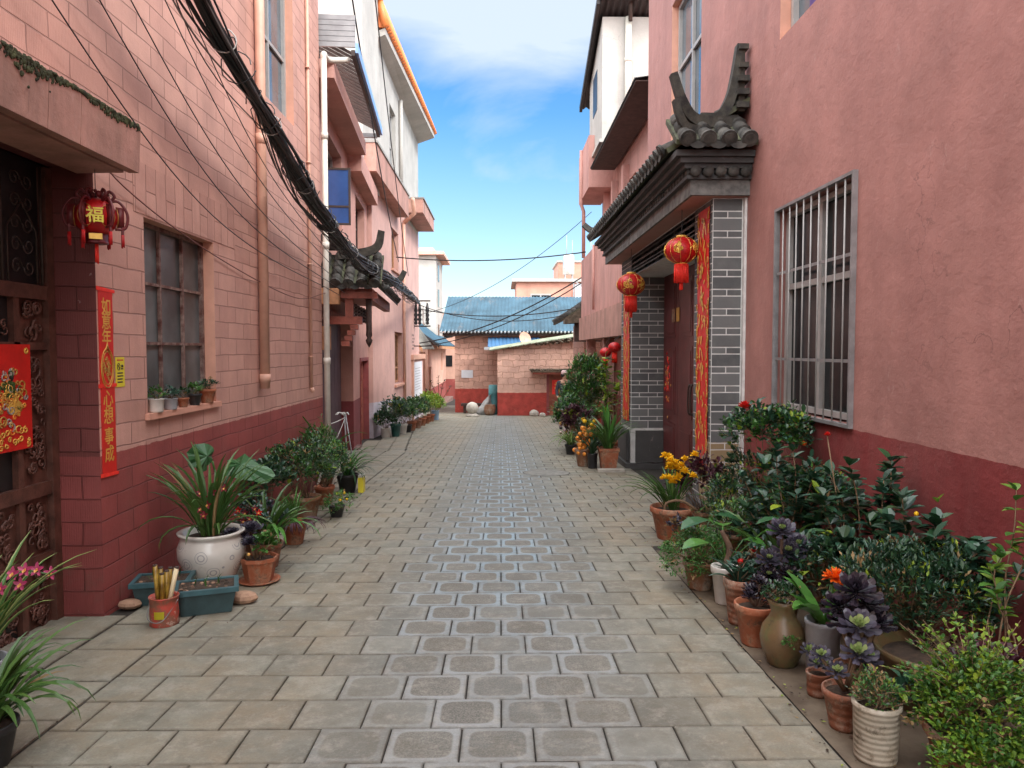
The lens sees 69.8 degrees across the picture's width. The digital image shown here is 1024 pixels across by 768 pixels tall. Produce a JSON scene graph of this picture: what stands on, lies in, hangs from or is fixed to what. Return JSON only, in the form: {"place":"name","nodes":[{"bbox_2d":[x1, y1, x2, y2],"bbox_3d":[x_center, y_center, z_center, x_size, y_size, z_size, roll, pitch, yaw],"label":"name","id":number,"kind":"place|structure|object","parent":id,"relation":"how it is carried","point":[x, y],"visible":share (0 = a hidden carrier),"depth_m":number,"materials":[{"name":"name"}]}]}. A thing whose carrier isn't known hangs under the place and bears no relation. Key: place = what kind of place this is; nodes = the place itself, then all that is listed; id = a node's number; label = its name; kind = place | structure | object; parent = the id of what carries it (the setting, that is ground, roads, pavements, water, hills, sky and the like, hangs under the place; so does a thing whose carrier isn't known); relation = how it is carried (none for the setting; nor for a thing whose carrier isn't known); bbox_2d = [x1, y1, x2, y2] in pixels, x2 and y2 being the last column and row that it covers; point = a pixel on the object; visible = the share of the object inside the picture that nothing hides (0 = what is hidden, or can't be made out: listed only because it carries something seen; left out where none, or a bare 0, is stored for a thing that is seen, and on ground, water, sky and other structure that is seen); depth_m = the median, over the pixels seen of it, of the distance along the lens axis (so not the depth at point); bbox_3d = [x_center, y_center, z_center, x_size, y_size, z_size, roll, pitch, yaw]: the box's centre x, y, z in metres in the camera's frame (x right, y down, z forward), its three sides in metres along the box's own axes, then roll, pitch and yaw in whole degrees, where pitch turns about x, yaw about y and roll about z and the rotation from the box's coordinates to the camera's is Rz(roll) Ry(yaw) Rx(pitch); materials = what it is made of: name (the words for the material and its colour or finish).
{"place":"outdoors","nodes":[
{"label":"outdoors","id":0,"kind":"place"},
{"bbox_2d":[0,422,412,757],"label":"pavement","id":1,"kind":"structure","parent":0,"point":[105,658],"depth_m":4.09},
{"bbox_2d":[0,530,96,700],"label":"potted plant","id":2,"kind":"object","parent":1,"relation":"on","point":[13,573],"visible":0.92,"depth_m":3.31,"materials":[{"name":"green plant"}]},
{"bbox_2d":[0,618,96,767],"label":"potted plant","id":3,"kind":"object","parent":1,"relation":"on","point":[13,668],"visible":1,"depth_m":2.89,"materials":[{"name":"green plant"}]},
{"bbox_2d":[128,566,195,605],"bbox_3d":[-2.344,1.345,4.933,0.368,0.220,0.248,-1,3,-12],"label":"plastic planter","id":4,"kind":"object","parent":1,"relation":"on","point":[141,585],"visible":0.38,"depth_m":4.83,"materials":[{"name":"plastic"}]},
{"bbox_2d":[147,591,179,627],"bbox_3d":[-2.122,1.377,4.466,0.176,0.176,0.195,0,3,-1],"label":"paint tin","id":5,"kind":"object","parent":1,"relation":"on","point":[163,613],"visible":0.93,"depth_m":4.41,"materials":[{"name":"red plastic"}]},
{"bbox_2d":[152,564,178,599],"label":"bamboo sticks","id":6,"kind":"object","parent":5,"relation":"in","point":[164,584],"visible":0.91,"depth_m":4.46,"materials":[{"name":"yellow wood"}]},
{"bbox_2d":[136,442,279,578],"bbox_3d":[-2.203,0.950,5.337,0.994,1.014,0.949,-2,3,-37],"label":"potted plant","id":7,"kind":"object","parent":1,"relation":"on","point":[205,548],"visible":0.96,"depth_m":5.21,"materials":[{"name":"green plant"}]},
{"bbox_2d":[187,443,274,483],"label":"potted plant","id":8,"kind":"object","parent":1,"relation":"on","point":[205,451],"visible":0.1,"depth_m":5.70,"materials":[{"name":"green plant"}]},
{"bbox_2d":[229,491,278,552],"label":"potted plant","id":9,"kind":"object","parent":1,"relation":"on","point":[269,504],"visible":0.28,"depth_m":6.26,"materials":[{"name":"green plant"}]},
{"bbox_2d":[237,454,299,525],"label":"potted plant","id":10,"kind":"object","parent":1,"relation":"on","point":[277,467],"visible":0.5,"depth_m":7.07,"materials":[{"name":"green plant"}]},
{"bbox_2d":[265,437,339,519],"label":"potted plant","id":11,"kind":"object","parent":1,"relation":"on","point":[291,447],"visible":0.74,"depth_m":7.73,"materials":[{"name":"green plant"}]},
{"bbox_2d":[293,435,355,504],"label":"potted plant","id":12,"kind":"object","parent":1,"relation":"on","point":[326,489],"visible":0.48,"depth_m":8.66,"materials":[{"name":"green plant"}]},
{"bbox_2d":[293,414,367,483],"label":"potted plant","id":13,"kind":"object","parent":1,"relation":"on","point":[307,435],"visible":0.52,"depth_m":9.29,"materials":[{"name":"green plant"}]},
{"bbox_2d":[326,446,386,492],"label":"potted plant","id":14,"kind":"object","parent":1,"relation":"on","point":[347,480],"visible":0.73,"depth_m":9.57,"materials":[{"name":"green plant"}]},
{"bbox_2d":[372,409,401,437],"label":"potted plant","id":15,"kind":"object","parent":1,"relation":"on","point":[381,415],"visible":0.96,"depth_m":18.47,"materials":[{"name":"green plant"}]},
{"bbox_2d":[377,393,408,436],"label":"potted plant","id":16,"kind":"object","parent":1,"relation":"on","point":[396,402],"visible":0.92,"depth_m":18.75,"materials":[{"name":"green plant"}]},
{"bbox_2d":[4,399,850,767],"bbox_3d":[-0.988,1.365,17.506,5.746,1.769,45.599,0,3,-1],"label":"paving","id":17,"kind":"structure","parent":0,"point":[338,603],"depth_m":3.99,"materials":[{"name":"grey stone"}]},
{"bbox_2d":[173,575,238,616],"bbox_3d":[-1.971,1.336,4.738,0.388,0.240,0.268,-1,3,-21],"label":"plastic planter","id":18,"kind":"object","parent":17,"relation":"on","point":[204,596],"visible":0.99,"depth_m":4.66,"materials":[{"name":"plastic"}]},
{"bbox_2d":[220,520,281,585],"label":"potted plant","id":19,"kind":"object","parent":17,"relation":"on","point":[258,567],"visible":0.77,"depth_m":5.35,"materials":[{"name":"orange plant"}]},
{"bbox_2d":[226,483,322,566],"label":"potted plant","id":20,"kind":"object","parent":17,"relation":"on","point":[274,517],"visible":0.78,"depth_m":5.81,"materials":[{"name":"green plant"}]},
{"bbox_2d":[268,485,327,544],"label":"potted plant","id":21,"kind":"object","parent":17,"relation":"on","point":[295,533],"visible":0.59,"depth_m":6.58,"materials":[{"name":"green plant"}]},
{"bbox_2d":[319,487,360,517],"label":"potted plant","id":22,"kind":"object","parent":17,"relation":"on","point":[336,510],"visible":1,"depth_m":7.91,"materials":[{"name":"green plant"}]},
{"bbox_2d":[547,391,588,443],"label":"potted plant","id":23,"kind":"object","parent":17,"relation":"on","point":[569,396],"visible":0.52,"depth_m":15.19,"materials":[{"name":"green plant"}]},
{"bbox_2d":[558,402,596,447],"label":"potted plant","id":24,"kind":"object","parent":17,"relation":"on","point":[569,415],"visible":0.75,"depth_m":14.54,"materials":[{"name":"purple plant"}]},
{"bbox_2d":[572,411,597,466],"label":"potted plant","id":25,"kind":"object","parent":17,"relation":"on","point":[581,451],"visible":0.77,"depth_m":12.39,"materials":[{"name":"yellow plant"}]},
{"bbox_2d":[560,350,614,430],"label":"potted plant","id":26,"kind":"object","parent":17,"relation":"on","point":[586,364],"visible":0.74,"depth_m":16.40,"materials":[{"name":"green plant"}]},
{"bbox_2d":[572,433,614,468],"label":"potted plant","id":27,"kind":"object","parent":17,"relation":"on","point":[592,455],"visible":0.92,"depth_m":12.13,"materials":[{"name":"green plant"}]},
{"bbox_2d":[593,351,620,446],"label":"potted plant","id":28,"kind":"object","parent":17,"relation":"on","point":[607,394],"visible":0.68,"depth_m":13.99,"materials":[{"name":"green plant"}]},
{"bbox_2d":[577,404,646,467],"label":"potted plant","id":29,"kind":"object","parent":17,"relation":"on","point":[608,452],"visible":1,"depth_m":11.92,"materials":[{"name":"green plant"}]},
{"bbox_2d":[616,450,705,540],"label":"potted plant","id":30,"kind":"object","parent":17,"relation":"on","point":[671,505],"visible":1,"depth_m":6.78,"materials":[{"name":"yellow plant"}]},
{"bbox_2d":[661,442,739,534],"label":"potted plant","id":31,"kind":"object","parent":17,"relation":"on","point":[712,470],"visible":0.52,"depth_m":7.01,"materials":[{"name":"purple plant"}]},
{"bbox_2d":[656,490,1023,767],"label":"gutter strip","id":32,"kind":"object","parent":17,"relation":"on","point":[913,751],"visible":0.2,"depth_m":3.40,"materials":[{"name":"concrete"}]},
{"bbox_2d":[657,512,741,590],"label":"potted plant","id":33,"kind":"object","parent":32,"relation":"on","point":[697,571],"visible":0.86,"depth_m":5.17,"materials":[{"name":"green plant"}]},
{"bbox_2d":[682,521,773,605],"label":"potted plant","id":34,"kind":"object","parent":32,"relation":"on","point":[719,592],"visible":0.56,"depth_m":4.85,"materials":[{"name":"green plant"}]},
{"bbox_2d":[699,467,772,552],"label":"potted plant","id":35,"kind":"object","parent":32,"relation":"on","point":[711,501],"visible":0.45,"depth_m":6.15,"materials":[{"name":"green plant"}]},
{"bbox_2d":[702,492,783,573],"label":"potted plant","id":36,"kind":"object","parent":32,"relation":"on","point":[735,507],"visible":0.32,"depth_m":5.42,"materials":[{"name":"green plant"}]},
{"bbox_2d":[709,534,779,625],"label":"potted plant","id":37,"kind":"object","parent":32,"relation":"on","point":[736,579],"visible":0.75,"depth_m":4.44,"materials":[{"name":"green plant"}]},
{"bbox_2d":[734,573,786,647],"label":"potted plant","id":38,"kind":"object","parent":32,"relation":"on","point":[752,607],"visible":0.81,"depth_m":4.11,"materials":[{"name":"orange plant"}]},
{"bbox_2d":[714,397,822,562],"bbox_3d":[2.065,0.778,5.978,0.786,1.342,0.932,0,3,-1],"label":"potted plant","id":39,"kind":"object","parent":32,"relation":"on","point":[783,419],"visible":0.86,"depth_m":5.84,"materials":[{"name":"green plant"}]},
{"bbox_2d":[712,489,831,593],"bbox_3d":[1.787,1.087,4.870,0.796,0.741,0.893,-1,3,-18],"label":"potted plant","id":40,"kind":"object","parent":32,"relation":"on","point":[773,541],"visible":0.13,"depth_m":4.91,"materials":[{"name":"green plant"}]},
{"bbox_2d":[759,578,805,668],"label":"potted plant","id":41,"kind":"object","parent":32,"relation":"on","point":[782,636],"visible":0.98,"depth_m":3.78,"materials":[{"name":"green plant"}]},
{"bbox_2d":[728,441,838,591],"bbox_3d":[1.846,0.925,5.027,0.695,1.070,0.513,0,3,-1],"label":"potted plant","id":42,"kind":"object","parent":32,"relation":"on","point":[753,514],"visible":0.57,"depth_m":5.01,"materials":[{"name":"green plant"}]},
{"bbox_2d":[755,517,813,616],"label":"potted plant","id":43,"kind":"object","parent":32,"relation":"on","point":[784,526],"visible":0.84,"depth_m":4.29,"materials":[{"name":"purple plant"}]},
{"bbox_2d":[757,449,865,584],"bbox_3d":[2.192,0.961,5.362,0.714,0.985,0.966,0,3,-1],"label":"potted plant","id":44,"kind":"object","parent":32,"relation":"on","point":[805,470],"visible":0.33,"depth_m":5.22,"materials":[{"name":"green plant"}]},
{"bbox_2d":[783,567,848,678],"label":"potted plant","id":45,"kind":"object","parent":32,"relation":"on","point":[818,631],"visible":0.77,"depth_m":3.64,"materials":[{"name":"orange plant"}]},
{"bbox_2d":[799,642,832,698],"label":"potted plant","id":46,"kind":"object","parent":32,"relation":"on","point":[816,676],"visible":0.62,"depth_m":3.45,"materials":[{"name":"brown plant"}]},
{"bbox_2d":[779,527,888,636],"bbox_3d":[1.859,1.152,4.293,0.610,0.623,0.714,0,3,-1],"label":"potted plant","id":47,"kind":"object","parent":32,"relation":"on","point":[818,558],"visible":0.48,"depth_m":4.21,"materials":[{"name":"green plant"}]},
{"bbox_2d":[809,608,883,733],"bbox_3d":[1.420,1.225,3.123,0.291,0.498,0.229,0,3,-1],"label":"potted plant","id":48,"kind":"object","parent":32,"relation":"on","point":[835,690],"visible":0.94,"depth_m":3.11,"materials":[{"name":"purple plant"}]},
{"bbox_2d":[820,571,897,687],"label":"potted plant","id":49,"kind":"object","parent":32,"relation":"on","point":[861,587],"visible":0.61,"depth_m":3.32,"materials":[{"name":"purple plant"}]},
{"bbox_2d":[803,432,915,604],"bbox_3d":[2.079,0.883,4.342,0.633,1.167,0.531,0,3,-1],"label":"potted plant","id":50,"kind":"object","parent":32,"relation":"on","point":[885,485],"visible":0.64,"depth_m":4.37,"materials":[{"name":"green plant"}]},
{"bbox_2d":[846,664,935,767],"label":"potted plant","id":51,"kind":"object","parent":32,"relation":"on","point":[876,723],"visible":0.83,"depth_m":2.84,"materials":[{"name":"green plant"}]},
{"bbox_2d":[873,624,966,715],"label":"potted plant","id":52,"kind":"object","parent":32,"relation":"on","point":[894,648],"visible":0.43,"depth_m":3.37,"materials":[{"name":"brown ceramic"}]},
{"bbox_2d":[821,530,1023,670],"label":"potted plant","id":53,"kind":"object","parent":32,"relation":"on","point":[878,567],"visible":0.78,"depth_m":3.53,"materials":[{"name":"green plant"}]},
{"bbox_2d":[872,486,1023,624],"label":"potted plant","id":54,"kind":"object","parent":32,"relation":"on","point":[974,546],"visible":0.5,"depth_m":3.81,"materials":[{"name":"green plant"}]},
{"bbox_2d":[879,611,1023,767],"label":"potted plant","id":55,"kind":"object","parent":32,"relation":"on","point":[967,737],"visible":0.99,"depth_m":2.69,"materials":[{"name":"green plant"}]},
{"bbox_2d":[945,633,1023,726],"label":"potted plant","id":56,"kind":"object","parent":32,"relation":"on","point":[1016,657],"visible":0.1,"depth_m":3.06,"materials":[{"name":"green plant"}]},
{"bbox_2d":[974,481,1023,715],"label":"potted plant","id":57,"kind":"object","parent":32,"relation":"on","point":[1000,584],"visible":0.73,"depth_m":3.30,"materials":[{"name":"green plant"}]},
{"bbox_2d":[383,0,601,311],"label":"sky","id":58,"kind":"structure","parent":0,"point":[499,82],"materials":[{"name":"blue"}]},
{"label":"ground","id":59,"kind":"structure","parent":0,"visible":0},
{"bbox_2d":[0,0,322,647],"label":"block house","id":60,"kind":"structure","parent":59,"relation":"on","point":[186,311],"depth_m":5.12,"materials":[{"name":"paint"}]},
{"bbox_2d":[0,150,63,647],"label":"door","id":61,"kind":"structure","parent":60,"relation":"in","point":[30,494],"depth_m":4.36,"materials":[{"name":"wood"}]},
{"bbox_2d":[0,344,32,453],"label":"door poster","id":62,"kind":"object","parent":61,"relation":"attached to","point":[16,432],"depth_m":4.15,"materials":[{"name":"red paper"}]},
{"bbox_2d":[61,169,128,263],"bbox_3d":[-2.395,-0.965,4.224,0.299,0.545,0.342,0,3,-1],"label":"palace lantern","id":63,"kind":"object","parent":60,"relation":"hanging from","point":[95,219],"visible":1,"depth_m":4.16,"materials":[{"name":"red fabric"}]},
{"bbox_2d":[96,286,118,477],"bbox_3d":[-2.565,-0.011,4.659,0.011,1.204,0.215,0,3,-1],"label":"door couplet","id":64,"kind":"object","parent":60,"relation":"attached to","point":[107,385],"depth_m":4.66,"materials":[{"name":"red paper"}]},
{"bbox_2d":[147,385,168,412],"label":"potted plant","id":65,"kind":"object","parent":60,"relation":"on","point":[155,404],"visible":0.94,"depth_m":5.28,"materials":[{"name":"green plant"}]},
{"bbox_2d":[161,384,179,409],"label":"potted plant","id":66,"kind":"object","parent":60,"relation":"on","point":[170,402],"visible":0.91,"depth_m":5.53,"materials":[{"name":"green plant"}]},
{"bbox_2d":[143,222,204,405],"bbox_3d":[-2.706,-0.509,5.787,0.055,1.376,1.246,0,3,-1],"label":"window","id":67,"kind":"structure","parent":60,"relation":"in","point":[173,263],"depth_m":5.88,"materials":[{"name":"grey glass"}]},
{"bbox_2d":[51,0,340,295],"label":"cable","id":68,"kind":"object","parent":60,"relation":"attached to","point":[154,148],"visible":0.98,"depth_m":5.00,"materials":[{"name":"rubber"}]},
{"bbox_2d":[197,376,218,402],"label":"potted plant","id":69,"kind":"object","parent":60,"relation":"on","point":[208,395],"visible":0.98,"depth_m":6.22,"materials":[{"name":"green plant"}]},
{"bbox_2d":[110,173,324,298],"bbox_3d":[-2.544,-1.361,6.456,0.083,0.889,7.301,0,3,-1],"label":"cable","id":70,"kind":"object","parent":60,"relation":"attached to","point":[197,243],"visible":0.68,"depth_m":5.88,"materials":[{"name":"rubber"}]},
{"bbox_2d":[99,0,344,292],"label":"cable","id":71,"kind":"object","parent":60,"relation":"attached to","point":[187,146],"visible":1,"depth_m":5.48,"materials":[{"name":"rubber"}]},
{"bbox_2d":[130,0,347,289],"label":"cable","id":72,"kind":"object","parent":60,"relation":"attached to","point":[209,139],"visible":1,"depth_m":5.89,"materials":[{"name":"rubber"}]},
{"bbox_2d":[165,0,348,283],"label":"cable","id":73,"kind":"object","parent":60,"relation":"attached to","point":[231,133],"visible":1,"depth_m":6.30,"materials":[{"name":"rubber"}]},
{"bbox_2d":[264,0,285,116],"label":"window","id":74,"kind":"structure","parent":60,"relation":"in","point":[274,10],"depth_m":8.57,"materials":[{"name":"glass"}]},
{"bbox_2d":[318,14,381,474],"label":"beamed house","id":75,"kind":"structure","parent":59,"relation":"on","point":[348,192],"depth_m":12.88,"materials":[{"name":"paint"}]},
{"bbox_2d":[322,319,341,449],"bbox_3d":[-3.397,0.410,13.245,0.055,3.150,4.180,0,3,-5],"label":"door","id":76,"kind":"structure","parent":75,"relation":"in","point":[335,352],"depth_m":14.48,"materials":[{"name":"wood"}]},
{"bbox_2d":[321,230,406,349],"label":"tiled gate roof","id":77,"kind":"structure","parent":75,"relation":"attached to","point":[359,292],"depth_m":11.46,"materials":[{"name":"tile"}]},
{"bbox_2d":[352,0,398,261],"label":"cable","id":78,"kind":"object","parent":75,"relation":"attached to","point":[373,130],"visible":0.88,"depth_m":13.56,"materials":[{"name":"rubber"}]},
{"bbox_2d":[364,0,436,437],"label":"white top house","id":79,"kind":"structure","parent":59,"relation":"on","point":[394,355],"depth_m":22.08,"materials":[{"name":"paint"}]},
{"bbox_2d":[318,0,382,195],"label":"stair tower","id":80,"kind":"structure","parent":79,"relation":"on","point":[366,17],"depth_m":17.07,"materials":[{"name":"paint"}]},
{"bbox_2d":[414,300,431,346],"bbox_3d":[-3.285,-2.233,27.019,0.650,1.710,0.240,0,3,-1],"label":"insulator bracket","id":81,"kind":"object","parent":79,"relation":"attached to","point":[419,315],"visible":0.94,"depth_m":26.93,"materials":[{"name":"metal"}]},
{"bbox_2d":[172,0,420,305],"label":"cable bundle","id":82,"kind":"object","parent":81,"relation":"attached to","point":[218,37],"visible":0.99,"depth_m":6.65,"materials":[{"name":"rubber"}]},
{"bbox_2d":[419,247,449,335],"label":"pale apartment block","id":83,"kind":"structure","parent":59,"relation":"on","point":[430,281],"depth_m":44.73,"materials":[{"name":"white paint"}]},
{"bbox_2d":[419,323,454,402],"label":"roadside hut","id":84,"kind":"object","parent":59,"relation":"on","point":[435,362],"visible":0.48,"depth_m":41.77,"materials":[{"name":"pink paint"}]},
{"bbox_2d":[443,313,454,398],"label":"pink side block","id":85,"kind":"structure","parent":59,"relation":"on","point":[450,366],"depth_m":52.95,"materials":[{"name":"paint"}]},
{"bbox_2d":[439,296,580,412],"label":"blue roofed house","id":86,"kind":"structure","parent":59,"relation":"on","point":[476,355],"depth_m":32.02,"materials":[{"name":"metal"}]},
{"bbox_2d":[489,334,572,415],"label":"brick house","id":87,"kind":"structure","parent":59,"relation":"on","point":[528,372],"depth_m":29.28,"materials":[{"name":"pink brick"}]},
{"bbox_2d":[546,374,571,414],"bbox_3d":[1.936,0.483,29.437,1.120,1.900,0.140,0,3,-1],"label":"door","id":88,"kind":"structure","parent":87,"relation":"in","point":[550,397],"depth_m":29.41,"materials":[{"name":"brown wood"}]},
{"bbox_2d":[511,235,580,296],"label":"coral apartment","id":89,"kind":"structure","parent":59,"relation":"on","point":[535,287],"depth_m":49.80,"materials":[{"name":"paint"}]},
{"bbox_2d":[552,301,601,423],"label":"old tile house","id":90,"kind":"structure","parent":59,"relation":"on","point":[572,316],"depth_m":23.20,"materials":[{"name":"brown brick"}]},
{"bbox_2d":[579,75,647,427],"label":"building","id":91,"kind":"structure","parent":59,"relation":"on","point":[609,171],"depth_m":17.27,"materials":[{"name":"paint"}]},
{"bbox_2d":[579,0,648,157],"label":"white rooftop room","id":92,"kind":"object","parent":91,"relation":"on","point":[617,58],"visible":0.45,"depth_m":17.71,"materials":[{"name":"paint"}]},
{"bbox_2d":[582,43,758,520],"bbox_3d":[1.985,-0.988,10.532,1.232,5.132,6.940,0,3,-1],"label":"brick gateway","id":93,"kind":"object","parent":59,"relation":"on","point":[683,178],"visible":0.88,"depth_m":8.11,"materials":[{"name":"grey brick"}]},
{"bbox_2d":[623,294,629,420],"bbox_3d":[1.956,-0.525,12.564,0.015,2.358,0.624,0,3,-1],"label":"gate couplet","id":94,"kind":"object","parent":93,"relation":"attached to","point":[626,346],"visible":0.91,"depth_m":12.57,"materials":[{"name":"red paper"}]},
{"bbox_2d":[616,249,644,317],"bbox_3d":[1.827,-1.543,11.266,0.442,1.057,0.436,0,3,-1],"label":"round lantern","id":95,"kind":"object","parent":93,"relation":"hanging from","point":[630,285],"visible":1,"depth_m":11.17,"materials":[{"name":"red fabric"}]},
{"bbox_2d":[664,349,671,417],"bbox_3d":[2.501,-0.010,11.801,0.010,1.125,0.500,0,3,-1],"label":"door couplet","id":96,"kind":"object","parent":93,"relation":"attached to","point":[667,379],"depth_m":11.79,"materials":[{"name":"red paper"}]},
{"bbox_2d":[663,264,694,478],"bbox_3d":[2.531,-0.050,10.223,0.149,3.250,3.950,0,3,-1],"label":"door","id":97,"kind":"structure","parent":93,"relation":"in","point":[678,336],"depth_m":11.03,"materials":[{"name":"wood"}]},
{"bbox_2d":[664,226,697,289],"bbox_3d":[1.874,-1.482,8.117,0.382,0.885,0.375,0,3,-1],"label":"round lantern","id":98,"kind":"object","parent":93,"relation":"hanging from","point":[680,251],"visible":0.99,"depth_m":8.03,"materials":[{"name":"red fabric"}]},
{"bbox_2d":[695,206,709,464],"bbox_3d":[2.027,-0.432,7.824,0.015,2.825,0.480,0,3,-1],"label":"gate couplet","id":99,"kind":"object","parent":93,"relation":"attached to","point":[702,282],"visible":0.95,"depth_m":7.82,"materials":[{"name":"red paper"}]},
{"bbox_2d":[648,0,1023,659],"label":"rendered house","id":100,"kind":"structure","parent":59,"relation":"on","point":[885,265],"depth_m":4.75,"materials":[{"name":"paint"}]},
{"bbox_2d":[678,0,701,113],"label":"window","id":101,"kind":"structure","parent":100,"relation":"in","point":[690,11],"depth_m":10.15,"materials":[{"name":"metal"}]},
{"bbox_2d":[791,0,815,26],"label":"window","id":102,"kind":"structure","parent":100,"relation":"in","point":[798,7],"depth_m":6.49,"materials":[{"name":"glass"}]},
{"bbox_2d":[783,183,851,419],"bbox_3d":[2.506,-0.626,5.916,0.070,1.740,1.400,0,3,-1],"label":"window","id":103,"kind":"structure","parent":100,"relation":"in","point":[840,192],"depth_m":5.92,"materials":[{"name":"metal"}]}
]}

